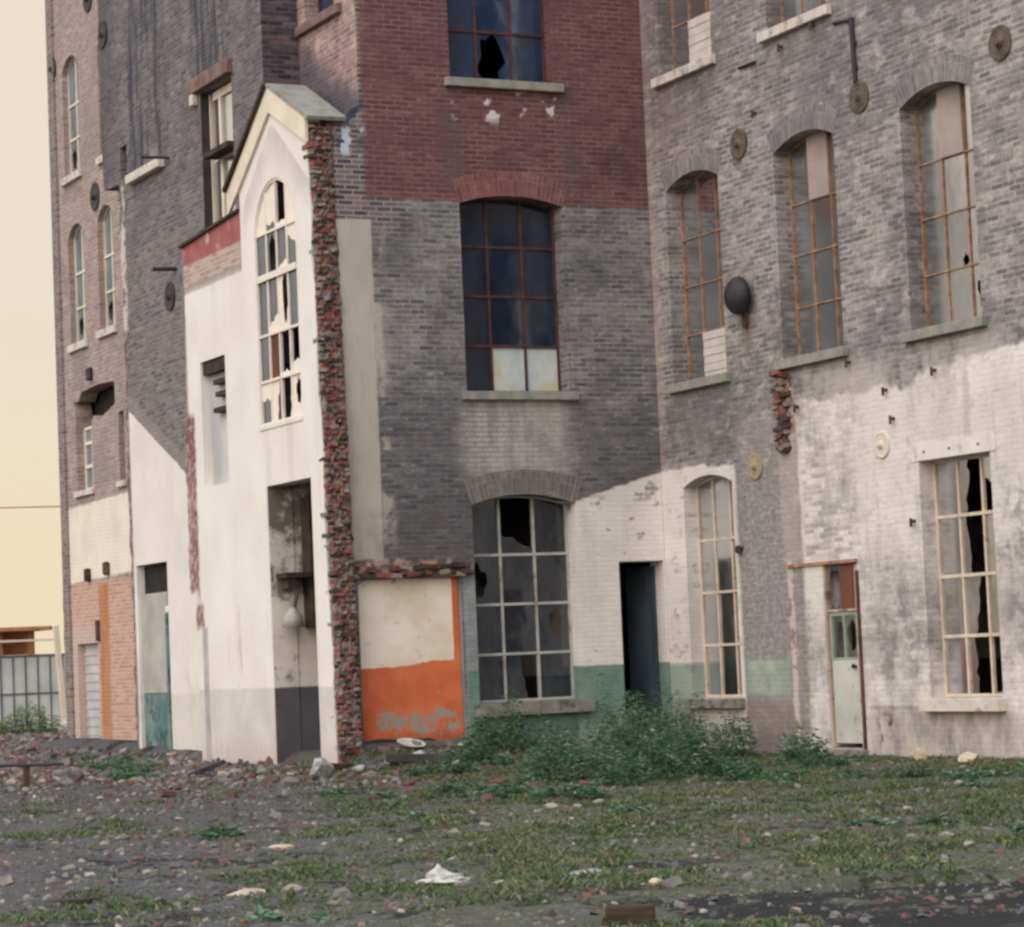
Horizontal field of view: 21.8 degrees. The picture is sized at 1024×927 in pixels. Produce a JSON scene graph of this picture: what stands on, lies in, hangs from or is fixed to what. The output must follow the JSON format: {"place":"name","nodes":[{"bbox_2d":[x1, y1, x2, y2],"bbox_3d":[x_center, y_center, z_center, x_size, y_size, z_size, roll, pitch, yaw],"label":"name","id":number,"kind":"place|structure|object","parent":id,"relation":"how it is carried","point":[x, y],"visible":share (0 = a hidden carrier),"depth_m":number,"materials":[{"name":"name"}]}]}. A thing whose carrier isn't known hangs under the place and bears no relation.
{"place":"outdoors","nodes":[
{"label":"outdoors","id":0,"kind":"place"},
{"bbox_2d":[0,0,64,655],"label":"sky","id":1,"kind":"structure","parent":0,"point":[31,581],"materials":[{"name":"beige"}]},
{"bbox_2d":[0,721,1023,926],"bbox_3d":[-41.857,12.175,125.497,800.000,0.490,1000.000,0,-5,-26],"label":"ground","id":2,"kind":"structure","parent":0,"point":[478,914],"depth_m":17.42,"materials":[{"name":"gravel"}]},
{"bbox_2d":[0,762,63,785],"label":"iron trestle","id":3,"kind":"object","parent":2,"relation":"on","point":[26,773],"visible":0.78,"depth_m":33.51,"materials":[{"name":"metal"}]},
{"bbox_2d":[0,701,64,734],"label":"bush","id":4,"kind":"object","parent":2,"relation":"on","point":[31,729],"visible":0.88,"depth_m":54.09,"materials":[{"name":"green plant"}]},
{"bbox_2d":[0,626,65,733],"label":"shed","id":5,"kind":"structure","parent":2,"relation":"on","point":[31,675],"depth_m":61.13,"materials":[{"name":"grey glass"}]},
{"bbox_2d":[52,625,66,731],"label":"leaning post","id":6,"kind":"object","parent":2,"relation":"on","point":[59,666],"visible":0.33,"depth_m":60.69,"materials":[{"name":"wood"}]},
{"bbox_2d":[53,898,92,904],"bbox_3d":[-2.601,2.599,15.784,0.221,0.037,0.122,-3,-4,2],"label":"board","id":7,"kind":"object","parent":2,"relation":"on","point":[76,900],"visible":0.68,"depth_m":15.73,"materials":[{"name":"wood"}]},
{"bbox_2d":[55,751,104,760],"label":"weed clump","id":8,"kind":"object","parent":2,"relation":"on","point":[86,757],"visible":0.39,"depth_m":41.19,"materials":[{"name":"green plant"}]},
{"bbox_2d":[48,0,136,739],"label":"brick end block","id":9,"kind":"structure","parent":2,"relation":"on","point":[96,437],"depth_m":45.06,"materials":[{"name":"brown brick"}]},
{"bbox_2d":[60,57,81,186],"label":"window","id":10,"kind":"structure","parent":9,"relation":"in","point":[72,76],"depth_m":46.21,"materials":[{"name":"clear glass"}]},
{"bbox_2d":[66,225,87,353],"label":"window","id":11,"kind":"structure","parent":9,"relation":"in","point":[82,341],"depth_m":45.95,"materials":[{"name":"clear glass"}]},
{"bbox_2d":[74,426,93,497],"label":"window","id":12,"kind":"structure","parent":9,"relation":"in","point":[89,490],"depth_m":45.71,"materials":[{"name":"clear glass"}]},
{"bbox_2d":[84,644,100,737],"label":"shutter door","id":13,"kind":"structure","parent":9,"relation":"in","point":[93,696],"depth_m":45.49,"materials":[{"name":"metal"}]},
{"bbox_2d":[95,206,117,338],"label":"window","id":14,"kind":"structure","parent":9,"relation":"in","point":[111,326],"depth_m":44.48,"materials":[{"name":"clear glass"}]},
{"bbox_2d":[70,758,120,768],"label":"weed clump","id":15,"kind":"object","parent":2,"relation":"on","point":[92,764],"visible":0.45,"depth_m":38.30,"materials":[{"name":"green plant"}]},
{"bbox_2d":[99,760,138,774],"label":"weed clump","id":16,"kind":"object","parent":2,"relation":"on","point":[119,767],"visible":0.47,"depth_m":36.14,"materials":[{"name":"green plant"}]},
{"bbox_2d":[103,754,138,762],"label":"weed clump","id":17,"kind":"object","parent":2,"relation":"on","point":[126,756],"visible":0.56,"depth_m":39.95,"materials":[{"name":"green plant"}]},
{"bbox_2d":[115,834,130,840],"bbox_3d":[-3.140,3.031,21.487,0.131,0.072,0.124,-2,-4,-10],"label":"stone","id":18,"kind":"object","parent":2,"relation":"on","point":[123,837],"visible":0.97,"depth_m":21.45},
{"bbox_2d":[105,771,155,780],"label":"weed clump","id":19,"kind":"object","parent":2,"relation":"on","point":[131,774],"visible":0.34,"depth_m":33.67,"materials":[{"name":"green plant"}]},
{"bbox_2d":[107,761,166,777],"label":"weed clump","id":20,"kind":"object","parent":2,"relation":"on","point":[145,770],"visible":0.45,"depth_m":35.00,"materials":[{"name":"green plant"}]},
{"bbox_2d":[123,759,166,768],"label":"weed clump","id":21,"kind":"object","parent":2,"relation":"on","point":[148,763],"visible":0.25,"depth_m":37.32,"materials":[{"name":"green plant"}]},
{"bbox_2d":[161,791,175,796],"bbox_3d":[-3.681,3.549,28.540,0.161,0.060,0.103,7,-21,-25],"label":"brick","id":22,"kind":"object","parent":2,"relation":"on","point":[168,793],"visible":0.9,"depth_m":28.50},
{"bbox_2d":[188,759,225,774],"bbox_3d":[-3.927,3.886,33.706,0.626,0.064,0.144,-22,-3,4],"label":"charred plank","id":23,"kind":"object","parent":2,"relation":"on","point":[209,767],"visible":0.74,"depth_m":33.63,"materials":[{"name":"black wood"}]},
{"bbox_2d":[196,825,248,839],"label":"weed clump","id":24,"kind":"object","parent":2,"relation":"on","point":[214,832],"visible":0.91,"depth_m":21.39,"materials":[{"name":"green plant"}]},
{"bbox_2d":[225,888,265,895],"bbox_3d":[-1.601,2.569,15.904,0.280,0.058,0.114,0,-5,-26],"label":"stone","id":25,"kind":"object","parent":2,"relation":"on","point":[245,892],"visible":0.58,"depth_m":15.89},
{"bbox_2d":[178,83,363,764],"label":"ruined gable wall","id":26,"kind":"structure","parent":2,"relation":"on","point":[257,453],"depth_m":35.92,"materials":[{"name":"beige paint"}]},
{"bbox_2d":[255,178,301,425],"bbox_3d":[-3.106,-2.195,35.549,0.053,3.257,1.494,0,-5,-26],"label":"window","id":27,"kind":"structure","parent":26,"relation":"in","point":[271,319],"depth_m":35.66,"materials":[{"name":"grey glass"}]},
{"bbox_2d":[276,572,311,588],"bbox_3d":[-2.930,1.572,35.751,0.360,0.210,0.395,0,-5,-26],"label":"wall shelf","id":28,"kind":"object","parent":26,"relation":"attached to","point":[286,577],"depth_m":35.65,"materials":[{"name":"wood"}]},
{"bbox_2d":[282,578,304,627],"bbox_3d":[-2.952,1.842,35.725,0.309,0.710,0.372,0,-5,-26],"label":"hanging lamp","id":29,"kind":"object","parent":28,"relation":"hanging from","point":[293,617],"visible":0.95,"depth_m":35.59,"materials":[{"name":"metal"}]},
{"bbox_2d":[269,844,295,849],"bbox_3d":[-1.735,2.864,19.829,0.273,0.058,0.139,0,-5,-26],"label":"stone","id":30,"kind":"object","parent":2,"relation":"on","point":[279,846],"visible":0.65,"depth_m":19.79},
{"bbox_2d":[239,905,329,921],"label":"weed clump","id":31,"kind":"object","parent":2,"relation":"on","point":[269,915],"visible":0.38,"depth_m":14.23,"materials":[{"name":"green plant"}]},
{"bbox_2d":[281,776,299,785],"bbox_3d":[-2.480,3.582,29.814,0.210,0.159,0.176,0,-5,-26],"label":"stone","id":32,"kind":"object","parent":2,"relation":"on","point":[288,780],"visible":0.73,"depth_m":29.76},
{"bbox_2d":[281,884,302,891],"bbox_3d":[-1.315,2.560,15.968,0.134,0.076,0.100,3,-11,3],"label":"stone","id":33,"kind":"object","parent":2,"relation":"on","point":[297,888],"visible":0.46,"depth_m":15.93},
{"bbox_2d":[310,757,334,777],"bbox_3d":[-2.301,3.699,32.155,0.321,0.307,0.424,-2,-4,-7],"label":"boulder","id":34,"kind":"object","parent":2,"relation":"on","point":[322,767],"visible":0.81,"depth_m":32.03,"materials":[{"name":"grey stone"}]},
{"bbox_2d":[318,786,348,796],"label":"weed clump","id":35,"kind":"object","parent":2,"relation":"on","point":[331,792],"visible":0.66,"depth_m":27.25,"materials":[{"name":"green plant"}]},
{"bbox_2d":[331,763,353,768],"bbox_3d":[-2.114,3.799,33.432,0.504,0.074,0.121,6,-9,-37],"label":"charred plank","id":36,"kind":"object","parent":2,"relation":"on","point":[341,765],"visible":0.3,"depth_m":33.35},
{"bbox_2d":[364,790,397,798],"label":"weed clump","id":37,"kind":"object","parent":2,"relation":"on","point":[383,794],"visible":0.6,"depth_m":26.48,"materials":[{"name":"green plant"}]},
{"bbox_2d":[397,738,425,747],"bbox_3d":[-1.282,3.569,33.850,0.394,0.055,0.269,6,16,-26],"label":"enamel basin","id":38,"kind":"object","parent":2,"relation":"on","point":[406,742],"visible":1,"depth_m":33.88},
{"bbox_2d":[405,824,420,832],"bbox_3d":[-0.766,2.834,20.630,0.086,0.053,0.126,11,8,38],"label":"brick","id":39,"kind":"object","parent":2,"relation":"on","point":[414,828],"visible":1,"depth_m":20.60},
{"bbox_2d":[399,811,429,819],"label":"weed clump","id":40,"kind":"object","parent":2,"relation":"on","point":[417,816],"visible":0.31,"depth_m":22.79,"materials":[{"name":"green plant"}]},
{"bbox_2d":[385,753,448,761],"bbox_3d":[-1.160,3.608,32.630,0.784,0.109,0.202,1,-4,-3],"label":"charred plank","id":41,"kind":"object","parent":2,"relation":"on","point":[398,757],"visible":0.82,"depth_m":32.53,"materials":[{"name":"black wood"}]},
{"bbox_2d":[403,750,480,776],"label":"weed clump","id":42,"kind":"object","parent":2,"relation":"on","point":[414,771],"visible":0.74,"depth_m":31.29,"materials":[{"name":"green plant"}]},
{"bbox_2d":[415,864,469,884],"bbox_3d":[-0.427,2.508,16.275,0.270,0.122,0.240,1,-6,-42],"label":"plastic bag","id":43,"kind":"object","parent":2,"relation":"on","point":[439,873],"visible":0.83,"depth_m":16.23,"materials":[{"name":"plastic"}]},
{"bbox_2d":[427,778,493,793],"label":"weed clump","id":44,"kind":"object","parent":2,"relation":"on","point":[453,787],"visible":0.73,"depth_m":26.97,"materials":[{"name":"green plant"}]},
{"bbox_2d":[445,791,476,797],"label":"weed clump","id":45,"kind":"object","parent":2,"relation":"on","point":[461,794],"visible":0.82,"depth_m":26.28,"materials":[{"name":"green plant"}]},
{"bbox_2d":[447,739,499,762],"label":"weed clump","id":46,"kind":"object","parent":2,"relation":"on","point":[484,754],"visible":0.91,"depth_m":32.55,"materials":[{"name":"green plant"}]},
{"bbox_2d":[457,707,518,751],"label":"weed clump","id":47,"kind":"object","parent":2,"relation":"on","point":[481,731],"visible":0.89,"depth_m":33.68,"materials":[{"name":"green plant"}]},
{"bbox_2d":[478,754,527,766],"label":"weed clump","id":48,"kind":"object","parent":2,"relation":"on","point":[506,761],"visible":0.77,"depth_m":32.17,"materials":[{"name":"green plant"}]},
{"bbox_2d":[471,781,536,798],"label":"weed clump","id":49,"kind":"object","parent":2,"relation":"on","point":[505,790],"visible":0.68,"depth_m":26.13,"materials":[{"name":"green plant"}]},
{"bbox_2d":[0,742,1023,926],"bbox_3d":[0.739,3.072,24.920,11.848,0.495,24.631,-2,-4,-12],"label":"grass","id":50,"kind":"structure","parent":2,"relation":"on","point":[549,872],"depth_m":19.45,"materials":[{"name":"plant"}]},
{"bbox_2d":[491,687,534,749],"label":"weed clump","id":51,"kind":"object","parent":2,"relation":"on","point":[512,717],"visible":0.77,"depth_m":34.17,"materials":[{"name":"green plant"}]},
{"bbox_2d":[45,0,1023,758],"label":"brick factory","id":52,"kind":"structure","parent":2,"relation":"on","point":[595,428],"depth_m":35.06,"materials":[{"name":"grey brick"}]},
{"bbox_2d":[141,592,167,692],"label":"door","id":53,"kind":"structure","parent":52,"relation":"in","point":[153,604],"depth_m":40.94,"materials":[{"name":"wood"}]},
{"bbox_2d":[144,693,168,746],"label":"door panel","id":54,"kind":"structure","parent":52,"relation":"in","point":[156,704],"depth_m":40.87,"materials":[{"name":"teal paint"}]},
{"bbox_2d":[203,82,235,222],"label":"window","id":55,"kind":"structure","parent":52,"relation":"in","point":[221,154],"depth_m":38.34,"materials":[{"name":"clear glass"}]},
{"bbox_2d":[300,497,315,627],"bbox_3d":[-2.544,1.333,36.006,0.500,1.750,0.330,0,-5,-26],"label":"wall cabinet","id":56,"kind":"object","parent":52,"relation":"attached to","point":[308,561],"depth_m":35.85,"materials":[{"name":"wood"}]},
{"bbox_2d":[312,549,315,622],"bbox_3d":[-2.463,1.644,35.845,0.440,1.000,0.023,0,-5,-26],"label":"door","id":57,"kind":"structure","parent":56,"relation":"in","point":[312,549],"depth_m":35.74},
{"bbox_2d":[318,0,333,12],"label":"window","id":58,"kind":"structure","parent":52,"relation":"in","point":[322,4],"depth_m":36.50,"materials":[{"name":"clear glass"}]},
{"bbox_2d":[444,0,563,92],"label":"window","id":59,"kind":"structure","parent":52,"relation":"in","point":[517,26],"depth_m":36.11,"materials":[{"name":"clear glass"}]},
{"bbox_2d":[452,171,579,399],"bbox_3d":[-0.017,-2.370,35.734,1.741,3.085,0.420,0,-5,-26],"label":"window","id":60,"kind":"structure","parent":52,"relation":"in","point":[511,330],"depth_m":35.86,"materials":[{"name":"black glass"}]},
{"bbox_2d":[464,469,595,717],"bbox_3d":[0.167,1.706,35.422,1.757,3.250,0.460,0,-5,-26],"label":"window","id":61,"kind":"structure","parent":52,"relation":"in","point":[490,486],"depth_m":35.47,"materials":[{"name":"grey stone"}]},
{"bbox_2d":[625,566,661,730],"bbox_3d":[1.814,2.661,36.632,0.045,2.480,0.600,1,-5,-36],"label":"door","id":62,"kind":"structure","parent":52,"relation":"in","point":[640,581],"depth_m":36.61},
{"bbox_2d":[650,0,715,88],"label":"window","id":63,"kind":"structure","parent":52,"relation":"in","point":[689,57],"depth_m":35.96,"materials":[{"name":"metal"}]},
{"bbox_2d":[660,147,730,393],"bbox_3d":[2.532,-2.603,35.558,0.380,3.205,1.644,0,-5,-26],"label":"window","id":64,"kind":"structure","parent":52,"relation":"in","point":[700,220],"depth_m":35.74,"materials":[{"name":"glass"}]},
{"bbox_2d":[684,475,744,708],"bbox_3d":[2.721,1.686,35.206,0.370,3.080,1.420,0,-5,-26],"label":"window","id":65,"kind":"structure","parent":52,"relation":"in","point":[715,514],"depth_m":35.41,"materials":[{"name":"grey glass"}]},
{"bbox_2d":[724,276,750,327],"bbox_3d":[2.899,-2.077,34.269,0.290,0.670,0.500,0,-5,-26],"label":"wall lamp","id":66,"kind":"object","parent":52,"relation":"attached to","point":[737,295],"visible":1,"depth_m":34.15,"materials":[{"name":"black metal"}]},
{"bbox_2d":[756,0,831,43],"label":"window","id":67,"kind":"structure","parent":52,"relation":"in","point":[795,14],"depth_m":33.41,"materials":[{"name":"metal"}]},
{"bbox_2d":[766,105,848,369],"bbox_3d":[3.752,-2.834,33.082,0.380,3.205,1.644,0,-5,-26],"label":"window","id":68,"kind":"structure","parent":52,"relation":"in","point":[820,336],"depth_m":33.25,"materials":[{"name":"glass"}]},
{"bbox_2d":[829,611,862,742],"bbox_3d":[4.057,2.604,32.383,0.104,1.590,0.610,0,-5,-26],"label":"door","id":69,"kind":"structure","parent":52,"relation":"in","point":[845,664],"depth_m":32.40,"materials":[{"name":"green paint"}]},
{"bbox_2d":[891,54,987,342],"bbox_3d":[4.986,-3.068,30.579,0.380,3.205,1.644,0,-5,-26],"label":"window","id":70,"kind":"structure","parent":52,"relation":"in","point":[943,120],"depth_m":30.73,"materials":[{"name":"glass"}]},
{"bbox_2d":[918,453,1006,711],"bbox_3d":[5.145,1.359,30.244,0.410,2.890,1.500,0,-5,-26],"label":"window","id":71,"kind":"structure","parent":52,"relation":"in","point":[959,587],"depth_m":30.53,"materials":[{"name":"grey glass"}]},
{"bbox_2d":[510,708,562,753],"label":"weed clump","id":72,"kind":"object","parent":2,"relation":"on","point":[535,736],"visible":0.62,"depth_m":33.85,"materials":[{"name":"green plant"}]},
{"bbox_2d":[517,728,585,781],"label":"weed clump","id":73,"kind":"object","parent":2,"relation":"on","point":[533,767],"visible":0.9,"depth_m":28.73,"materials":[{"name":"green plant"}]},
{"bbox_2d":[522,731,588,764],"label":"weed clump","id":74,"kind":"object","parent":2,"relation":"on","point":[563,747],"visible":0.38,"depth_m":31.54,"materials":[{"name":"green plant"}]},
{"bbox_2d":[531,781,611,800],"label":"weed clump","id":75,"kind":"object","parent":2,"relation":"on","point":[567,786],"visible":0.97,"depth_m":25.05,"materials":[{"name":"green plant"}]},
{"bbox_2d":[565,868,601,875],"bbox_3d":[0.434,2.502,16.210,0.236,0.066,0.182,-3,-4,1],"label":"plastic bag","id":76,"kind":"object","parent":2,"relation":"on","point":[591,870],"visible":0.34,"depth_m":16.19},
{"bbox_2d":[556,726,636,781],"bbox_3d":[0.918,3.107,28.488,0.918,0.601,0.985,0,-5,-26],"label":"weed clump","id":77,"kind":"object","parent":2,"relation":"on","point":[590,757],"visible":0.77,"depth_m":28.45,"materials":[{"name":"green plant"}]},
{"bbox_2d":[582,673,660,762],"bbox_3d":[1.390,3.075,31.927,0.949,1.145,1.002,-4,-4,23],"label":"weed clump","id":78,"kind":"object","parent":2,"relation":"on","point":[623,723],"visible":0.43,"depth_m":31.87,"materials":[{"name":"green plant"}]},
{"bbox_2d":[590,746,654,786],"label":"weed clump","id":79,"kind":"object","parent":2,"relation":"on","point":[629,778],"visible":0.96,"depth_m":27.02,"materials":[{"name":"green plant"}]},
{"bbox_2d":[584,707,669,766],"bbox_3d":[1.341,3.165,30.585,1.048,0.742,0.825,0,-5,-26],"label":"weed clump","id":80,"kind":"object","parent":2,"relation":"on","point":[638,733],"visible":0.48,"depth_m":30.64,"materials":[{"name":"green plant"}]},
{"bbox_2d":[605,904,655,924],"bbox_3d":[0.597,2.284,13.452,0.251,0.117,0.124,-1,-4,0],"label":"timber block","id":81,"kind":"object","parent":2,"relation":"on","point":[634,913],"depth_m":13.39,"materials":[{"name":"brown wood"}]},
{"bbox_2d":[606,803,656,812],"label":"weed clump","id":82,"kind":"object","parent":2,"relation":"on","point":[629,809],"visible":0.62,"depth_m":22.16,"materials":[{"name":"green plant"}]},
{"bbox_2d":[602,690,671,757],"bbox_3d":[1.544,3.289,33.164,1.044,0.947,0.947,0,-5,-26],"label":"weed clump","id":83,"kind":"object","parent":2,"relation":"on","point":[641,716],"visible":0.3,"depth_m":33.12,"materials":[{"name":"green plant"}]},
{"bbox_2d":[620,691,676,751],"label":"weed clump","id":84,"kind":"object","parent":2,"relation":"on","point":[634,706],"visible":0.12,"depth_m":34.15,"materials":[{"name":"green plant"}]},
{"bbox_2d":[635,674,690,749],"bbox_3d":[1.986,3.304,34.973,0.790,1.100,0.908,0,-5,-26],"label":"weed clump","id":85,"kind":"object","parent":2,"relation":"on","point":[661,708],"visible":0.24,"depth_m":34.89,"materials":[{"name":"green plant"}]},
{"bbox_2d":[629,721,702,780],"bbox_3d":[1.539,3.016,27.804,0.698,0.639,0.913,0,-5,-34],"label":"weed clump","id":86,"kind":"object","parent":2,"relation":"on","point":[670,762],"visible":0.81,"depth_m":27.68,"materials":[{"name":"green plant"}]},
{"bbox_2d":[645,692,722,761],"bbox_3d":[1.980,3.139,31.321,0.881,0.892,0.934,-5,-5,31],"label":"weed clump","id":87,"kind":"object","parent":2,"relation":"on","point":[689,719],"visible":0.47,"depth_m":31.24,"materials":[{"name":"green plant"}]},
{"bbox_2d":[663,719,745,770],"bbox_3d":[2.146,3.163,29.747,0.967,0.631,0.789,-3,-4,1],"label":"weed clump","id":88,"kind":"object","parent":2,"relation":"on","point":[699,740],"visible":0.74,"depth_m":29.70,"materials":[{"name":"green plant"}]},
{"bbox_2d":[684,752,735,777],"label":"weed clump","id":89,"kind":"object","parent":2,"relation":"on","point":[719,770],"visible":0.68,"depth_m":27.88,"materials":[{"name":"green plant"}]},
{"bbox_2d":[705,707,761,757],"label":"weed clump","id":90,"kind":"object","parent":2,"relation":"on","point":[738,730],"visible":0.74,"depth_m":32.87,"materials":[{"name":"green plant"}]},
{"bbox_2d":[722,760,768,780],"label":"weed clump","id":91,"kind":"object","parent":2,"relation":"on","point":[741,774],"visible":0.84,"depth_m":26.94,"materials":[{"name":"green plant"}]},
{"bbox_2d":[752,769,811,778],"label":"weed clump","id":92,"kind":"object","parent":2,"relation":"on","point":[782,773],"visible":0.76,"depth_m":26.66,"materials":[{"name":"green plant"}]},
{"bbox_2d":[773,724,833,760],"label":"weed clump","id":93,"kind":"object","parent":2,"relation":"on","point":[793,755],"visible":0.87,"depth_m":30.38,"materials":[{"name":"green plant"}]},
{"bbox_2d":[793,752,852,768],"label":"weed clump","id":94,"kind":"object","parent":2,"relation":"on","point":[807,761],"visible":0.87,"depth_m":28.88,"materials":[{"name":"green plant"}]},
{"bbox_2d":[826,768,889,778],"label":"weed clump","id":95,"kind":"object","parent":2,"relation":"on","point":[857,774],"visible":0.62,"depth_m":26.64,"materials":[{"name":"green plant"}]},
{"bbox_2d":[841,816,905,827],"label":"weed clump","id":96,"kind":"object","parent":2,"relation":"on","point":[869,821],"visible":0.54,"depth_m":19.64,"materials":[{"name":"green plant"}]},
{"bbox_2d":[880,763,933,778],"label":"weed clump","id":97,"kind":"object","parent":2,"relation":"on","point":[923,771],"visible":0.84,"depth_m":26.20,"materials":[{"name":"green plant"}]},
{"bbox_2d":[909,747,927,759],"bbox_3d":[4.563,3.278,29.904,0.213,0.203,0.148,-2,-4,-8],"label":"stone","id":98,"kind":"object","parent":2,"relation":"on","point":[918,753],"visible":0.81,"depth_m":29.84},
{"bbox_2d":[907,812,955,824],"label":"weed clump","id":99,"kind":"object","parent":2,"relation":"on","point":[932,819],"visible":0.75,"depth_m":19.47,"materials":[{"name":"green plant"}]},
{"bbox_2d":[937,768,991,779],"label":"weed clump","id":100,"kind":"object","parent":2,"relation":"on","point":[973,775],"visible":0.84,"depth_m":25.25,"materials":[{"name":"green plant"}]},
{"bbox_2d":[958,752,978,761],"bbox_3d":[5.011,3.233,29.216,0.242,0.142,0.186,-3,-4,5],"label":"stone","id":101,"kind":"object","parent":2,"relation":"on","point":[965,756],"visible":0.75,"depth_m":29.17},
{"bbox_2d":[957,776,995,788],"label":"weed clump","id":102,"kind":"object","parent":2,"relation":"on","point":[968,784],"visible":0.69,"depth_m":23.48,"materials":[{"name":"green plant"}]},
{"bbox_2d":[975,762,1023,776],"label":"weed clump","id":103,"kind":"object","parent":2,"relation":"on","point":[997,773],"visible":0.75,"depth_m":25.45,"materials":[{"name":"green plant"}]},
{"bbox_2d":[1003,825,1023,837],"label":"weed clump","id":104,"kind":"object","parent":2,"relation":"on","point":[1019,828],"visible":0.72,"depth_m":18.08,"materials":[{"name":"green plant"}]},
{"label":"utility pole","id":105,"kind":"object","parent":2,"relation":"on","visible":0},
{"bbox_2d":[0,506,59,507],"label":"overhead cable","id":106,"kind":"object","parent":105,"relation":"attached to","point":[30,507],"visible":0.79,"depth_m":46.70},
{"bbox_2d":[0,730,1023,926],"bbox_3d":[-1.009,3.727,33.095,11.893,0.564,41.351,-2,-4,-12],"label":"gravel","id":107,"kind":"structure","parent":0,"point":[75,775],"depth_m":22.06,"materials":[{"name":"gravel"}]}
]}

